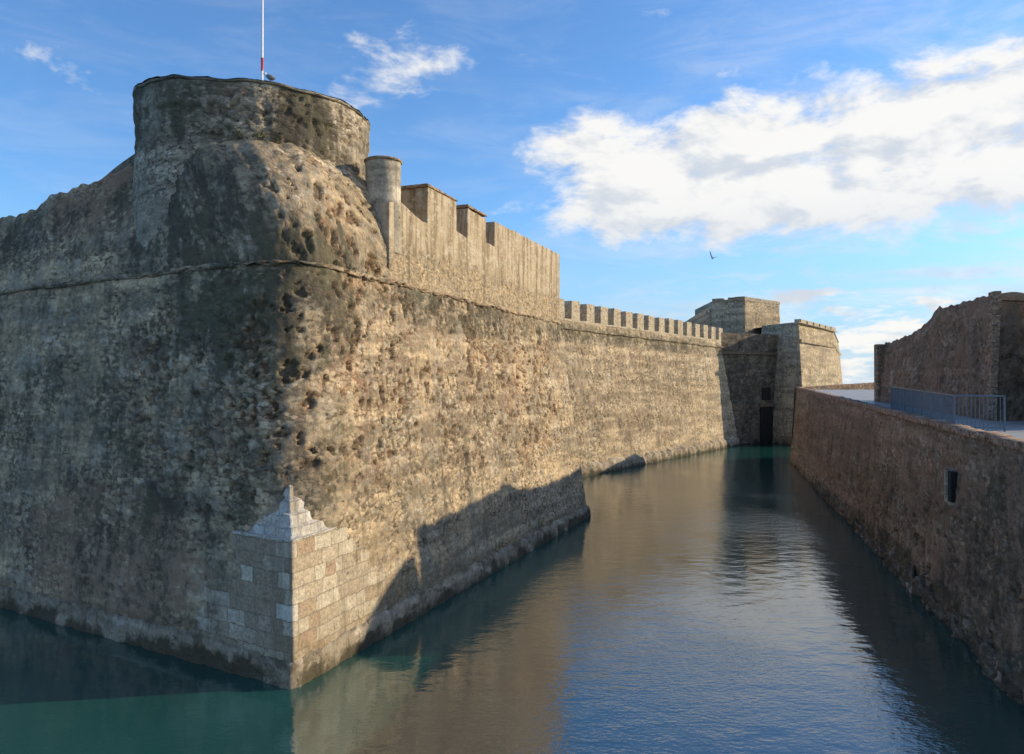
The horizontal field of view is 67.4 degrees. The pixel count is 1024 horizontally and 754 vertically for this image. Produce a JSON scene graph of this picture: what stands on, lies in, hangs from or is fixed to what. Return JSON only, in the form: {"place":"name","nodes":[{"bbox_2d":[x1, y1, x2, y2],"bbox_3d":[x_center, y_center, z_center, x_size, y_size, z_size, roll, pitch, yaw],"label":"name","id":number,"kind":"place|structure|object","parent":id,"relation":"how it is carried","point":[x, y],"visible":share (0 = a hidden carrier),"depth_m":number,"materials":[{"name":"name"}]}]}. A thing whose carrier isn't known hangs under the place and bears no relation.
{"place":"outdoors","nodes":[
{"label":"outdoors","id":0,"kind":"place"},
{"bbox_2d":[0,443,1023,753],"bbox_3d":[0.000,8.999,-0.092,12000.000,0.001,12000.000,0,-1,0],"label":"water","id":1,"kind":"structure","parent":0,"point":[748,599],"depth_m":24.54,"materials":[{"name":"blue liquid"}]},
{"bbox_2d":[0,138,590,689],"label":"bastion","id":2,"kind":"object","parent":1,"relation":"in","point":[308,460],"visible":0.96,"depth_m":29.12,"materials":[{"name":"stone"}]},
{"bbox_2d":[102,154,134,178],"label":"rampart ramp wall","id":3,"kind":"structure","parent":2,"relation":"on","point":[129,162],"depth_m":38.10,"materials":[{"name":"grey stone"}]},
{"bbox_2d":[118,129,368,273],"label":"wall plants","id":4,"kind":"object","parent":2,"relation":"on","point":[276,140],"depth_m":29.69,"materials":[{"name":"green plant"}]},
{"bbox_2d":[132,74,369,246],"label":"round tower","id":5,"kind":"structure","parent":2,"relation":"on","point":[174,115],"depth_m":30.26,"materials":[{"name":"grey stone"}]},
{"bbox_2d":[261,0,262,79],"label":"flagpole","id":6,"kind":"object","parent":5,"relation":"on","point":[261,39],"visible":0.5,"depth_m":34.61,"materials":[{"name":"white metal"}]},
{"bbox_2d":[263,72,275,80],"bbox_3d":[-9.531,-11.768,30.173,0.494,0.414,0.217,0,-1,0],"label":"perched gull","id":7,"kind":"object","parent":5,"relation":"on","point":[270,77],"visible":1,"depth_m":30.11,"materials":[{"name":"white paint"}]},
{"bbox_2d":[364,155,402,253],"bbox_3d":[-5.542,-7.283,33.022,1.656,4.040,1.658,0,-1,0],"label":"corner turret","id":8,"kind":"object","parent":2,"relation":"on","point":[383,178],"visible":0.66,"depth_m":32.39,"materials":[{"name":"stone"}]},
{"bbox_2d":[381,183,559,320],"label":"embrasured parapet","id":9,"kind":"structure","parent":2,"relation":"on","point":[464,251],"depth_m":39.51,"materials":[{"name":"stone"}]},
{"bbox_2d":[560,320,736,464],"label":"curtain wall","id":10,"kind":"structure","parent":1,"relation":"in","point":[631,396],"depth_m":89.22,"materials":[{"name":"beige stone"}]},
{"bbox_2d":[560,298,722,341],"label":"battlement","id":11,"kind":"object","parent":10,"relation":"on","point":[574,311],"visible":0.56,"depth_m":89.06,"materials":[{"name":"stone"}]},
{"bbox_2d":[561,327,722,347],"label":"curtain cordon","id":12,"kind":"object","parent":10,"relation":"attached to","point":[640,337],"visible":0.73,"depth_m":90.54,"materials":[{"name":"beige stone"}]},
{"bbox_2d":[580,436,739,476],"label":"curtain plinth","id":13,"kind":"structure","parent":1,"relation":"in","point":[595,467],"depth_m":88.91,"materials":[{"name":"beige stone"}]},
{"bbox_2d":[721,319,842,444],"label":"bastion","id":14,"kind":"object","parent":1,"relation":"in","point":[769,368],"visible":0.58,"depth_m":117.43,"materials":[{"name":"stone"}]},
{"bbox_2d":[685,296,779,333],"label":"cavalier blockhouse","id":15,"kind":"structure","parent":14,"relation":"on","point":[744,314],"depth_m":126.89,"materials":[{"name":"stone"}]},
{"bbox_2d":[760,407,772,441],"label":"recess door","id":16,"kind":"structure","parent":14,"relation":"in","point":[766,413],"depth_m":117.95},
{"bbox_2d":[762,388,770,399],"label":"recess window","id":17,"kind":"structure","parent":14,"relation":"in","point":[766,392],"depth_m":118.00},
{"bbox_2d":[792,388,873,435],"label":"quay end","id":18,"kind":"structure","parent":1,"relation":"in","point":[795,389],"depth_m":91.92,"materials":[{"name":"stone"}]},
{"bbox_2d":[790,390,1023,695],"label":"quay wall","id":19,"kind":"structure","parent":1,"relation":"in","point":[879,475],"depth_m":31.76,"materials":[{"name":"stone"}]},
{"bbox_2d":[795,387,1023,451],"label":"brick coping","id":20,"kind":"object","parent":19,"relation":"on","point":[1005,440],"visible":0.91,"depth_m":32.29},
{"bbox_2d":[806,476,1023,705],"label":"waterline footing","id":21,"kind":"object","parent":19,"relation":"attached to","point":[996,666],"visible":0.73,"depth_m":29.29,"materials":[{"name":"grey stone"}]},
{"bbox_2d":[944,468,954,501],"bbox_3d":[16.945,4.184,29.737,0.340,1.300,0.140,0,-1,15],"label":"niche jamb","id":22,"kind":"object","parent":19,"relation":"attached to","point":[946,470],"visible":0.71,"depth_m":29.70,"materials":[{"name":"grey stone"}]},
{"bbox_2d":[946,501,954,505],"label":"niche sill","id":23,"kind":"structure","parent":19,"relation":"attached to","point":[950,503],"depth_m":29.24,"materials":[{"name":"grey stone"}]},
{"bbox_2d":[948,471,956,501],"bbox_3d":[16.896,4.201,29.476,0.200,1.150,0.420,0,-1,15],"label":"niche opening","id":24,"kind":"object","parent":19,"relation":"attached to","point":[952,480],"visible":0.91,"depth_m":29.29,"materials":[{"name":"black"}]},
{"bbox_2d":[0,0,1023,383],"label":"sky","id":25,"kind":"structure","parent":0,"point":[856,167],"materials":[{"name":"blue"}]},
{"bbox_2d":[816,389,1023,438],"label":"promenade pavement","id":26,"kind":"structure","parent":0,"point":[1015,429],"depth_m":39.20,"materials":[{"name":"grey stone"}]},
{"bbox_2d":[794,382,873,388],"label":"promenade parapet","id":27,"kind":"structure","parent":26,"relation":"on","point":[863,385],"depth_m":93.95,"materials":[{"name":"stone"}]},
{"bbox_2d":[874,344,884,401],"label":"brick pier","id":28,"kind":"structure","parent":26,"relation":"on","point":[879,359],"depth_m":58.33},
{"bbox_2d":[890,386,1005,431],"bbox_3d":[20.766,1.400,38.940,1.906,1.872,15.530,0,-1,12],"label":"railing","id":29,"kind":"object","parent":26,"relation":"on","point":[933,403],"visible":0.69,"depth_m":35.28,"materials":[{"name":"blue metal"}]},
{"bbox_2d":[879,292,1023,420],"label":"citadel faces","id":30,"kind":"object","parent":26,"relation":"on","point":[943,350],"visible":0.77,"depth_m":42.14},
{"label":"corner block","id":31,"kind":"object","parent":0,"visible":0},
{"bbox_2d":[985,412,995,420],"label":"quoin","id":32,"kind":"object","parent":31,"relation":"on","point":[992,417],"visible":0.74,"depth_m":37.40,"materials":[{"name":"stone"}]},
{"bbox_2d":[984,404,996,412],"bbox_3d":[23.508,1.536,37.767,0.340,0.405,0.750,0,-1,11],"label":"quoin","id":33,"kind":"object","parent":32,"relation":"on","point":[994,408],"visible":0.69,"depth_m":37.42,"materials":[{"name":"stone"}]},
{"bbox_2d":[986,396,996,403],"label":"quoin","id":34,"kind":"object","parent":33,"relation":"on","point":[994,400],"visible":0.61,"depth_m":37.47,"materials":[{"name":"stone"}]},
{"bbox_2d":[984,388,997,394],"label":"quoin","id":35,"kind":"object","parent":34,"relation":"on","point":[990,391],"visible":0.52,"depth_m":37.52,"materials":[{"name":"stone"}]},
{"bbox_2d":[986,380,997,387],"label":"quoin","id":36,"kind":"object","parent":35,"relation":"on","point":[991,383],"visible":0.95,"depth_m":37.56,"materials":[{"name":"stone"}]},
{"bbox_2d":[985,372,997,379],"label":"quoin","id":37,"kind":"object","parent":36,"relation":"on","point":[991,375],"visible":0.95,"depth_m":37.59,"materials":[{"name":"stone"}]},
{"bbox_2d":[987,363,998,371],"bbox_3d":[23.724,-0.463,37.898,0.340,0.405,0.550,0,-1,11],"label":"quoin","id":38,"kind":"object","parent":37,"relation":"on","point":[992,367],"visible":1,"depth_m":37.65,"materials":[{"name":"stone"}]},
{"bbox_2d":[985,355,998,363],"bbox_3d":[23.767,-0.862,38.020,0.340,0.405,0.750,0,-1,11],"label":"quoin","id":39,"kind":"object","parent":38,"relation":"on","point":[989,359],"visible":0.91,"depth_m":37.68,"materials":[{"name":"stone"}]},
{"bbox_2d":[988,347,998,355],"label":"quoin","id":40,"kind":"object","parent":39,"relation":"on","point":[993,350],"visible":0.89,"depth_m":37.73,"materials":[{"name":"stone"}]},
{"bbox_2d":[986,339,999,347],"bbox_3d":[23.854,-1.661,38.104,0.340,0.405,0.750,0,-1,11],"label":"quoin","id":41,"kind":"object","parent":40,"relation":"on","point":[992,343],"visible":0.91,"depth_m":37.77,"materials":[{"name":"stone"}]},
{"bbox_2d":[988,331,999,339],"bbox_3d":[23.897,-2.062,38.066,0.340,0.405,0.550,0,-1,11],"label":"quoin","id":42,"kind":"object","parent":41,"relation":"on","point":[993,334],"visible":0.89,"depth_m":37.82,"materials":[{"name":"stone"}]},
{"bbox_2d":[987,323,999,331],"bbox_3d":[23.940,-2.460,38.188,0.340,0.405,0.750,0,-1,11],"label":"quoin","id":43,"kind":"object","parent":42,"relation":"on","point":[993,326],"visible":0.89,"depth_m":37.85,"materials":[{"name":"stone"}]},
{"bbox_2d":[989,315,1000,323],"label":"quoin","id":44,"kind":"object","parent":43,"relation":"on","point":[994,318],"visible":0.89,"depth_m":37.90,"materials":[{"name":"stone"}]},
{"bbox_2d":[988,307,1000,315],"bbox_3d":[24.027,-3.259,38.272,0.340,0.405,0.750,0,-1,11],"label":"quoin","id":45,"kind":"object","parent":44,"relation":"on","point":[994,310],"visible":0.89,"depth_m":37.93,"materials":[{"name":"stone"}]},
{"bbox_2d":[990,299,1000,307],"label":"quoin","id":46,"kind":"object","parent":45,"relation":"on","point":[995,302],"visible":0.89,"depth_m":37.98,"materials":[{"name":"stone"}]},
{"bbox_2d":[988,291,1001,300],"bbox_3d":[24.113,-4.059,38.356,0.340,0.405,0.750,0,-1,11],"label":"quoin","id":47,"kind":"object","parent":46,"relation":"on","point":[995,295],"visible":0.89,"depth_m":38.02,"materials":[{"name":"stone"}]}
]}

